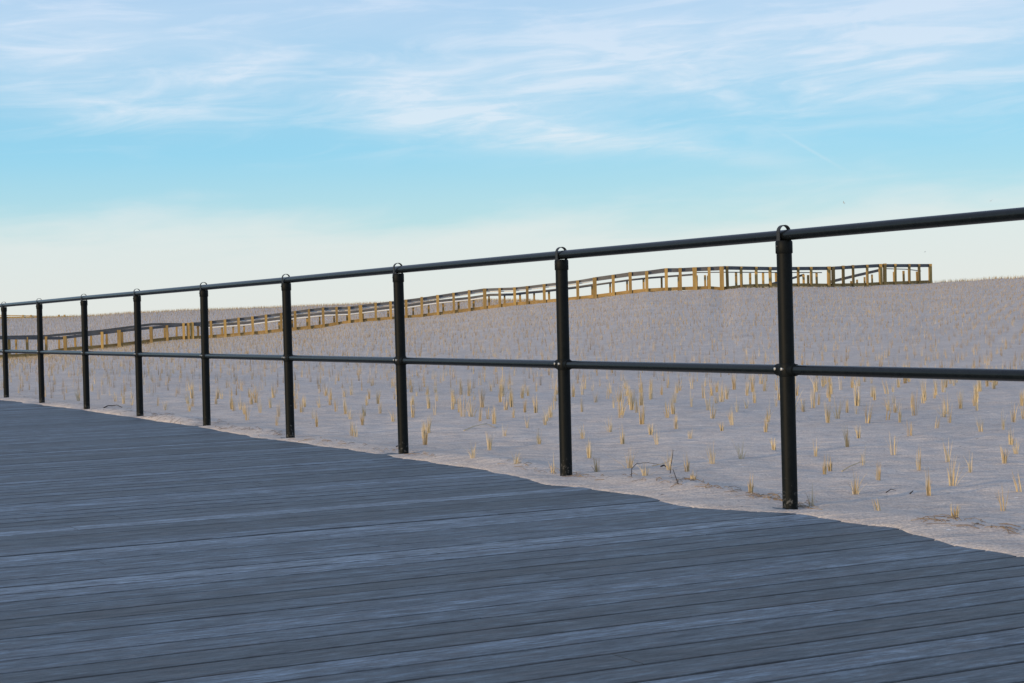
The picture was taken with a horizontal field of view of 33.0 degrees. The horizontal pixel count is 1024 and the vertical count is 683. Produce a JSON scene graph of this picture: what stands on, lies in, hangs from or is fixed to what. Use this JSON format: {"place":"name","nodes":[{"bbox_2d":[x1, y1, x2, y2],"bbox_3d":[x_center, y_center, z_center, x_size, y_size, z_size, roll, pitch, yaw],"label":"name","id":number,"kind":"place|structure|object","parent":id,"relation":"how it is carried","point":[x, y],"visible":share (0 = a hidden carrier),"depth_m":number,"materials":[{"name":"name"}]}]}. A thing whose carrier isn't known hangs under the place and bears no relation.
{"place":"outdoors","nodes":[
{"label":"outdoors","id":0,"kind":"place"},
{"bbox_2d":[0,400,1023,682],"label":"boardwalk","id":1,"kind":"structure","parent":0,"point":[136,550],"depth_m":5.07,"materials":[{"name":"grey wood"}]},
{"bbox_2d":[0,275,1023,556],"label":"sand dune","id":2,"kind":"structure","parent":0,"point":[974,493],"depth_m":16.13,"materials":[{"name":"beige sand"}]},
{"bbox_2d":[0,315,75,317],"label":"sea","id":3,"kind":"structure","parent":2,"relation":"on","point":[30,316],"depth_m":170.94,"materials":[{"name":"liquid"}]},
{"bbox_2d":[24,394,169,420],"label":"straw litter","id":4,"kind":"object","parent":2,"relation":"on","point":[114,408],"visible":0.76,"depth_m":15.43,"materials":[{"name":"beige plant"}]},
{"bbox_2d":[189,385,193,398],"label":"grass tuft","id":5,"kind":"object","parent":2,"relation":"on","point":[192,394],"visible":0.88,"depth_m":17.94,"materials":[{"name":"plant"}]},
{"bbox_2d":[149,413,284,435],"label":"straw litter","id":6,"kind":"object","parent":2,"relation":"on","point":[221,426],"visible":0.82,"depth_m":12.68,"materials":[{"name":"beige plant"}]},
{"bbox_2d":[229,392,232,408],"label":"grass tuft","id":7,"kind":"object","parent":2,"relation":"on","point":[231,401],"visible":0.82,"depth_m":15.99,"materials":[{"name":"plant"}]},
{"bbox_2d":[249,388,261,402],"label":"grass tuft","id":8,"kind":"object","parent":2,"relation":"on","point":[256,398],"visible":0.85,"depth_m":16.94,"materials":[{"name":"plant"}]},
{"bbox_2d":[352,425,357,436],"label":"grass tuft","id":9,"kind":"object","parent":2,"relation":"on","point":[355,435],"visible":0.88,"depth_m":11.59,"materials":[{"name":"plant"}]},
{"bbox_2d":[288,436,433,455],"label":"straw litter","id":10,"kind":"object","parent":2,"relation":"on","point":[364,443],"visible":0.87,"depth_m":10.26,"materials":[{"name":"beige plant"}]},
{"bbox_2d":[358,411,364,424],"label":"grass tuft","id":11,"kind":"object","parent":2,"relation":"on","point":[362,419],"visible":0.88,"depth_m":12.84,"materials":[{"name":"plant"}]},
{"bbox_2d":[410,401,415,417],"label":"grass tuft","id":12,"kind":"object","parent":2,"relation":"on","point":[413,412],"visible":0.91,"depth_m":13.71,"materials":[{"name":"plant"}]},
{"bbox_2d":[421,419,431,444],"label":"grass tuft","id":13,"kind":"object","parent":2,"relation":"on","point":[424,441],"visible":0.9,"depth_m":10.77,"materials":[{"name":"plant"}]},
{"bbox_2d":[426,391,430,408],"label":"grass tuft","id":14,"kind":"object","parent":2,"relation":"on","point":[429,404],"visible":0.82,"depth_m":15.20,"materials":[{"name":"plant"}]},
{"bbox_2d":[451,395,454,408],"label":"grass tuft","id":15,"kind":"object","parent":2,"relation":"on","point":[453,398],"visible":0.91,"depth_m":14.96,"materials":[{"name":"plant"}]},
{"bbox_2d":[459,379,461,394],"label":"grass tuft","id":16,"kind":"object","parent":2,"relation":"on","point":[460,381],"visible":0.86,"depth_m":17.54,"materials":[{"name":"plant"}]},
{"bbox_2d":[457,391,468,416],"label":"grass tuft","id":17,"kind":"object","parent":2,"relation":"on","point":[463,405],"visible":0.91,"depth_m":13.40,"materials":[{"name":"plant"}]},
{"bbox_2d":[0,263,931,357],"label":"timber walkway","id":18,"kind":"structure","parent":2,"relation":"on","point":[347,311],"depth_m":111.90,"materials":[{"name":"brown wood"}]},
{"bbox_2d":[463,393,477,416],"bbox_3d":[-0.301,0.505,13.649,0.187,0.234,0.080,-1,1,7],"label":"grass tuft","id":19,"kind":"object","parent":2,"relation":"on","point":[471,411],"visible":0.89,"depth_m":13.66,"materials":[{"name":"plant"}]},
{"bbox_2d":[469,444,475,457],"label":"grass tuft","id":20,"kind":"object","parent":2,"relation":"on","point":[471,451],"visible":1,"depth_m":9.20,"materials":[{"name":"plant"}]},
{"bbox_2d":[478,388,485,406],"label":"grass tuft","id":21,"kind":"object","parent":2,"relation":"on","point":[481,400],"visible":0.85,"depth_m":15.19,"materials":[{"name":"plant"}]},
{"bbox_2d":[485,431,493,449],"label":"grass tuft","id":22,"kind":"object","parent":2,"relation":"on","point":[489,443],"visible":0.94,"depth_m":10.23,"materials":[{"name":"plant"}]},
{"bbox_2d":[491,408,496,423],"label":"grass tuft","id":23,"kind":"object","parent":2,"relation":"on","point":[493,418],"visible":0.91,"depth_m":12.52,"materials":[{"name":"plant"}]},
{"bbox_2d":[497,377,504,396],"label":"grass tuft","id":24,"kind":"object","parent":2,"relation":"on","point":[500,387],"visible":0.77,"depth_m":16.92,"materials":[{"name":"plant"}]},
{"bbox_2d":[498,385,503,401],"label":"grass tuft","id":25,"kind":"object","parent":2,"relation":"on","point":[500,397],"visible":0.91,"depth_m":15.77,"materials":[{"name":"plant"}]},
{"bbox_2d":[503,395,509,409],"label":"grass tuft","id":26,"kind":"object","parent":2,"relation":"on","point":[506,406],"visible":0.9,"depth_m":14.68,"materials":[{"name":"plant"}]},
{"bbox_2d":[509,389,513,406],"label":"grass tuft","id":27,"kind":"object","parent":2,"relation":"on","point":[511,401],"visible":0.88,"depth_m":15.13,"materials":[{"name":"plant"}]},
{"bbox_2d":[0,207,1023,509],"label":"pipe railing","id":28,"kind":"object","parent":2,"relation":"in","point":[786,369],"visible":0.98,"depth_m":8.31,"materials":[{"name":"black metal"}]},
{"bbox_2d":[512,455,520,463],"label":"grass tuft","id":29,"kind":"object","parent":2,"relation":"on","point":[516,460],"visible":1,"depth_m":8.80,"materials":[{"name":"plant"}]},
{"bbox_2d":[532,393,537,412],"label":"grass tuft","id":30,"kind":"object","parent":2,"relation":"on","point":[536,408],"visible":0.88,"depth_m":13.86,"materials":[{"name":"plant"}]},
{"bbox_2d":[536,428,541,443],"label":"grass tuft","id":31,"kind":"object","parent":2,"relation":"on","point":[539,440],"visible":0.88,"depth_m":10.59,"materials":[{"name":"plant"}]},
{"bbox_2d":[548,406,552,417],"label":"grass tuft","id":32,"kind":"object","parent":2,"relation":"on","point":[550,412],"visible":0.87,"depth_m":13.18,"materials":[{"name":"plant"}]},
{"bbox_2d":[548,452,556,472],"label":"grass tuft","id":33,"kind":"object","parent":2,"relation":"on","point":[553,464],"visible":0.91,"depth_m":8.46,"materials":[{"name":"plant"}]},
{"bbox_2d":[586,437,591,457],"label":"grass tuft","id":34,"kind":"object","parent":2,"relation":"on","point":[589,453],"visible":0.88,"depth_m":9.38,"materials":[{"name":"plant"}]},
{"bbox_2d":[498,460,684,486],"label":"straw litter","id":35,"kind":"object","parent":2,"relation":"on","point":[593,476],"visible":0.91,"depth_m":8.21,"materials":[{"name":"beige plant"}]},
{"bbox_2d":[592,456,599,471],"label":"grass tuft","id":36,"kind":"object","parent":2,"relation":"on","point":[596,468],"visible":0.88,"depth_m":8.44,"materials":[{"name":"plant"}]},
{"bbox_2d":[601,417,612,431],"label":"grass tuft","id":37,"kind":"object","parent":2,"relation":"on","point":[610,429],"visible":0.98,"depth_m":11.48,"materials":[{"name":"plant"}]},
{"bbox_2d":[605,381,623,401],"bbox_3d":[0.888,0.446,15.197,0.221,0.216,0.110,-1,1,6],"label":"grass tuft","id":38,"kind":"object","parent":2,"relation":"on","point":[620,399],"visible":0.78,"depth_m":15.21,"materials":[{"name":"plant"}]},
{"bbox_2d":[619,427,624,443],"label":"grass tuft","id":39,"kind":"object","parent":2,"relation":"on","point":[623,441],"visible":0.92,"depth_m":10.30,"materials":[{"name":"plant"}]},
{"bbox_2d":[615,392,629,417],"bbox_3d":[0.825,0.479,12.833,0.109,0.212,0.041,-1,1,3],"label":"grass tuft","id":40,"kind":"object","parent":2,"relation":"on","point":[619,406],"visible":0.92,"depth_m":12.82,"materials":[{"name":"plant"}]},
{"bbox_2d":[614,448,639,467],"bbox_3d":[0.556,0.585,8.635,0.157,0.128,0.078,-2,1,-15],"label":"grass tuft","id":41,"kind":"object","parent":2,"relation":"on","point":[629,464],"visible":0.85,"depth_m":8.66,"materials":[{"name":"plant"}]},
{"bbox_2d":[627,387,636,409],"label":"grass tuft","id":42,"kind":"object","parent":2,"relation":"on","point":[632,405],"visible":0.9,"depth_m":14.04,"materials":[{"name":"plant"}]},
{"bbox_2d":[638,376,642,391],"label":"grass tuft","id":43,"kind":"object","parent":2,"relation":"on","point":[641,382],"visible":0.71,"depth_m":17.48,"materials":[{"name":"plant"}]},
{"bbox_2d":[639,384,643,404],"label":"grass tuft","id":44,"kind":"object","parent":2,"relation":"on","point":[641,398],"visible":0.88,"depth_m":14.48,"materials":[{"name":"plant"}]},
{"bbox_2d":[638,401,645,423],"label":"grass tuft","id":45,"kind":"object","parent":2,"relation":"on","point":[641,419],"visible":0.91,"depth_m":12.06,"materials":[{"name":"plant"}]},
{"bbox_2d":[638,465,669,475],"bbox_3d":[0.664,0.602,8.192,0.157,0.078,0.078,-2,1,-13],"label":"grass tuft","id":46,"kind":"object","parent":2,"relation":"on","point":[645,473],"visible":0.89,"depth_m":8.17,"materials":[{"name":"plant"}]},
{"bbox_2d":[663,397,669,417],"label":"grass tuft","id":47,"kind":"object","parent":2,"relation":"on","point":[666,415],"visible":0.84,"depth_m":12.91,"materials":[{"name":"plant"}]},
{"bbox_2d":[660,449,672,469],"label":"grass tuft","id":48,"kind":"object","parent":2,"relation":"on","point":[669,459],"visible":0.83,"depth_m":8.49,"materials":[{"name":"plant"}]},
{"bbox_2d":[670,400,674,413],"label":"grass tuft","id":49,"kind":"object","parent":2,"relation":"on","point":[672,410],"visible":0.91,"depth_m":13.27,"materials":[{"name":"plant"}]},
{"bbox_2d":[674,414,677,428],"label":"grass tuft","id":50,"kind":"object","parent":2,"relation":"on","point":[676,423],"visible":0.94,"depth_m":11.43,"materials":[{"name":"plant"}]},
{"bbox_2d":[683,455,689,471],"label":"grass tuft","id":51,"kind":"object","parent":2,"relation":"on","point":[687,466],"visible":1,"depth_m":8.37,"materials":[{"name":"plant"}]},
{"bbox_2d":[707,445,715,463],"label":"grass tuft","id":52,"kind":"object","parent":2,"relation":"on","point":[710,456],"visible":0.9,"depth_m":8.75,"materials":[{"name":"plant"}]},
{"bbox_2d":[710,400,717,418],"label":"grass tuft","id":53,"kind":"object","parent":2,"relation":"on","point":[712,411],"visible":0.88,"depth_m":12.79,"materials":[{"name":"plant"}]},
{"bbox_2d":[716,385,728,401],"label":"grass tuft","id":54,"kind":"object","parent":2,"relation":"on","point":[722,390],"visible":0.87,"depth_m":14.81,"materials":[{"name":"plant"}]},
{"bbox_2d":[727,406,734,424],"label":"grass tuft","id":55,"kind":"object","parent":2,"relation":"on","point":[730,420],"visible":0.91,"depth_m":11.80,"materials":[{"name":"plant"}]},
{"bbox_2d":[733,442,749,458],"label":"grass tuft","id":56,"kind":"object","parent":2,"relation":"on","point":[740,456],"visible":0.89,"depth_m":9.04,"materials":[{"name":"plant"}]},
{"bbox_2d":[745,381,750,395],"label":"grass tuft","id":57,"kind":"object","parent":2,"relation":"on","point":[746,390],"visible":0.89,"depth_m":16.03,"materials":[{"name":"plant"}]},
{"bbox_2d":[748,477,753,492],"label":"grass tuft","id":58,"kind":"object","parent":2,"relation":"on","point":[749,486],"visible":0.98,"depth_m":7.14,"materials":[{"name":"plant"}]},
{"bbox_2d":[749,375,754,391],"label":"grass tuft","id":59,"kind":"object","parent":2,"relation":"on","point":[752,380],"visible":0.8,"depth_m":16.60,"materials":[{"name":"plant"}]},
{"bbox_2d":[683,478,822,509],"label":"straw litter","id":60,"kind":"object","parent":2,"relation":"on","point":[761,495],"visible":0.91,"depth_m":7.08,"materials":[{"name":"beige plant"}]},
{"bbox_2d":[764,418,770,431],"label":"grass tuft","id":61,"kind":"object","parent":2,"relation":"on","point":[766,427],"visible":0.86,"depth_m":10.84,"materials":[{"name":"plant"}]},
{"bbox_2d":[770,438,775,449],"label":"grass tuft","id":62,"kind":"object","parent":2,"relation":"on","point":[773,446],"visible":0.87,"depth_m":9.48,"materials":[{"name":"plant"}]},
{"bbox_2d":[800,395,804,411],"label":"grass tuft","id":63,"kind":"object","parent":2,"relation":"on","point":[803,408],"visible":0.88,"depth_m":13.49,"materials":[{"name":"plant"}]},
{"bbox_2d":[806,482,815,505],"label":"grass tuft","id":64,"kind":"object","parent":2,"relation":"on","point":[812,496],"visible":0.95,"depth_m":6.82,"materials":[{"name":"plant"}]},
{"bbox_2d":[810,389,814,407],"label":"grass tuft","id":65,"kind":"object","parent":2,"relation":"on","point":[812,398],"visible":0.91,"depth_m":13.76,"materials":[{"name":"plant"}]},
{"bbox_2d":[812,377,824,391],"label":"grass tuft","id":66,"kind":"object","parent":2,"relation":"on","point":[815,386],"visible":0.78,"depth_m":16.13,"materials":[{"name":"plant"}]},
{"bbox_2d":[822,457,827,473],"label":"grass tuft","id":67,"kind":"object","parent":2,"relation":"on","point":[824,467],"visible":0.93,"depth_m":8.12,"materials":[{"name":"plant"}]},
{"bbox_2d":[824,403,832,422],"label":"grass tuft","id":68,"kind":"object","parent":2,"relation":"on","point":[828,415],"visible":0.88,"depth_m":11.88,"materials":[{"name":"plant"}]},
{"bbox_2d":[826,379,831,397],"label":"grass tuft","id":69,"kind":"object","parent":2,"relation":"on","point":[829,389],"visible":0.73,"depth_m":15.35,"materials":[{"name":"plant"}]},
{"bbox_2d":[827,458,832,470],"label":"grass tuft","id":70,"kind":"object","parent":2,"relation":"on","point":[830,467],"visible":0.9,"depth_m":8.34,"materials":[{"name":"plant"}]},
{"bbox_2d":[829,398,844,418],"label":"grass tuft","id":71,"kind":"object","parent":2,"relation":"on","point":[837,416],"visible":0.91,"depth_m":12.31,"materials":[{"name":"plant"}]},
{"bbox_2d":[841,424,848,446],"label":"grass tuft","id":72,"kind":"object","parent":2,"relation":"on","point":[846,442],"visible":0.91,"depth_m":9.51,"materials":[{"name":"plant"}]},
{"bbox_2d":[853,386,860,405],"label":"grass tuft","id":73,"kind":"object","parent":2,"relation":"on","point":[857,399],"visible":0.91,"depth_m":13.91,"materials":[{"name":"plant"}]},
{"bbox_2d":[849,473,866,494],"bbox_3d":[1.442,0.594,7.185,0.078,0.117,0.156,-1,1,19],"label":"grass tuft","id":74,"kind":"object","parent":2,"relation":"on","point":[857,491],"visible":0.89,"depth_m":7.23,"materials":[{"name":"plant"}]},
{"bbox_2d":[862,400,872,422],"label":"grass tuft","id":75,"kind":"object","parent":2,"relation":"on","point":[869,418],"visible":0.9,"depth_m":11.59,"materials":[{"name":"plant"}]},
{"bbox_2d":[871,498,880,510],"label":"grass tuft","id":76,"kind":"object","parent":2,"relation":"on","point":[878,508],"visible":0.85,"depth_m":6.49,"materials":[{"name":"plant"}]},
{"bbox_2d":[875,461,880,479],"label":"grass tuft","id":77,"kind":"object","parent":2,"relation":"on","point":[879,472],"visible":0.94,"depth_m":7.71,"materials":[{"name":"plant"}]},
{"bbox_2d":[882,433,897,454],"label":"grass tuft","id":78,"kind":"object","parent":2,"relation":"on","point":[892,448],"visible":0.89,"depth_m":9.06,"materials":[{"name":"plant"}]},
{"bbox_2d":[891,399,899,412],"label":"grass tuft","id":79,"kind":"object","parent":2,"relation":"on","point":[895,406],"visible":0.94,"depth_m":12.74,"materials":[{"name":"plant"}]},
{"bbox_2d":[898,405,901,421],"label":"grass tuft","id":80,"kind":"object","parent":2,"relation":"on","point":[899,416],"visible":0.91,"depth_m":11.70,"materials":[{"name":"plant"}]},
{"bbox_2d":[903,420,913,435],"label":"grass tuft","id":81,"kind":"object","parent":2,"relation":"on","point":[911,433],"visible":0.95,"depth_m":10.29,"materials":[{"name":"plant"}]},
{"bbox_2d":[911,390,920,415],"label":"grass tuft","id":82,"kind":"object","parent":2,"relation":"on","point":[913,411],"visible":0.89,"depth_m":12.31,"materials":[{"name":"plant"}]},
{"bbox_2d":[916,448,920,469],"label":"grass tuft","id":83,"kind":"object","parent":2,"relation":"on","point":[920,460],"visible":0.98,"depth_m":8.22,"materials":[{"name":"plant"}]},
{"bbox_2d":[919,381,926,400],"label":"grass tuft","id":84,"kind":"object","parent":2,"relation":"on","point":[924,391],"visible":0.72,"depth_m":14.38,"materials":[{"name":"plant"}]},
{"bbox_2d":[924,467,931,495],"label":"grass tuft","id":85,"kind":"object","parent":2,"relation":"on","point":[928,488],"visible":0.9,"depth_m":7.09,"materials":[{"name":"plant"}]},
{"bbox_2d":[934,404,946,416],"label":"grass tuft","id":86,"kind":"object","parent":2,"relation":"on","point":[943,414],"visible":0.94,"depth_m":12.03,"materials":[{"name":"plant"}]},
{"bbox_2d":[942,440,952,461],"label":"grass tuft","id":87,"kind":"object","parent":2,"relation":"on","point":[948,458],"visible":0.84,"depth_m":8.61,"materials":[{"name":"plant"}]},
{"bbox_2d":[947,452,960,485],"bbox_3d":[1.954,0.562,7.502,0.085,0.167,0.170,-2,1,-18],"label":"grass tuft","id":88,"kind":"object","parent":2,"relation":"on","point":[952,482],"visible":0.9,"depth_m":7.54,"materials":[{"name":"plant"}]},
{"bbox_2d":[950,505,960,516],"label":"grass tuft","id":89,"kind":"object","parent":2,"relation":"on","point":[956,514],"visible":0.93,"depth_m":6.21,"materials":[{"name":"plant"}]},
{"bbox_2d":[956,391,963,408],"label":"grass tuft","id":90,"kind":"object","parent":2,"relation":"on","point":[960,405],"visible":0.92,"depth_m":13.10,"materials":[{"name":"plant"}]},
{"bbox_2d":[911,514,1023,533],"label":"straw litter","id":91,"kind":"object","parent":2,"relation":"on","point":[950,517],"visible":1,"depth_m":5.98,"materials":[{"name":"beige plant"}]},
{"bbox_2d":[963,451,971,471],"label":"grass tuft","id":92,"kind":"object","parent":2,"relation":"on","point":[969,463],"visible":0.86,"depth_m":8.02,"materials":[{"name":"plant"}]},
{"bbox_2d":[971,390,977,405],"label":"grass tuft","id":93,"kind":"object","parent":2,"relation":"on","point":[974,398],"visible":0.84,"depth_m":13.52,"materials":[{"name":"plant"}]},
{"bbox_2d":[973,381,978,402],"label":"grass tuft","id":94,"kind":"object","parent":2,"relation":"on","point":[975,388],"visible":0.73,"depth_m":13.96,"materials":[{"name":"plant"}]},
{"bbox_2d":[976,416,984,431],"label":"grass tuft","id":95,"kind":"object","parent":2,"relation":"on","point":[980,428],"visible":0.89,"depth_m":10.57,"materials":[{"name":"plant"}]},
{"bbox_2d":[995,485,1008,510],"bbox_3d":[1.855,0.594,6.543,0.049,0.116,0.114,-2,1,-7],"label":"grass tuft","id":96,"kind":"object","parent":2,"relation":"on","point":[1002,500],"visible":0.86,"depth_m":6.52,"materials":[{"name":"plant"}]},
{"bbox_2d":[1001,412,1007,429],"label":"grass tuft","id":97,"kind":"object","parent":2,"relation":"on","point":[1003,425],"visible":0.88,"depth_m":10.65,"materials":[{"name":"plant"}]},
{"bbox_2d":[1000,447,1010,462],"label":"grass tuft","id":98,"kind":"object","parent":2,"relation":"on","point":[1004,458],"visible":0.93,"depth_m":8.43,"materials":[{"name":"plant"}]},
{"bbox_2d":[1008,425,1013,444],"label":"grass tuft","id":99,"kind":"object","parent":2,"relation":"on","point":[1010,442],"visible":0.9,"depth_m":9.66,"materials":[{"name":"plant"}]},
{"bbox_2d":[1011,441,1018,453],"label":"grass tuft","id":100,"kind":"object","parent":2,"relation":"on","point":[1016,451],"visible":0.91,"depth_m":8.97,"materials":[{"name":"plant"}]},
{"bbox_2d":[1010,402,1020,421],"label":"grass tuft","id":101,"kind":"object","parent":2,"relation":"on","point":[1014,418],"visible":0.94,"depth_m":11.32,"materials":[{"name":"plant"}]},
{"bbox_2d":[1012,469,1021,491],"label":"grass tuft","id":102,"kind":"object","parent":2,"relation":"on","point":[1014,480],"visible":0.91,"depth_m":7.14,"materials":[{"name":"plant"}]},
{"bbox_2d":[1020,392,1023,405],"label":"grass tuft","id":103,"kind":"object","parent":2,"relation":"on","point":[1021,400],"visible":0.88,"depth_m":13.35,"materials":[{"name":"plant"}]},
{"bbox_2d":[0,0,1023,316],"label":"sky","id":104,"kind":"structure","parent":0,"point":[145,144],"materials":[{"name":"blue"}]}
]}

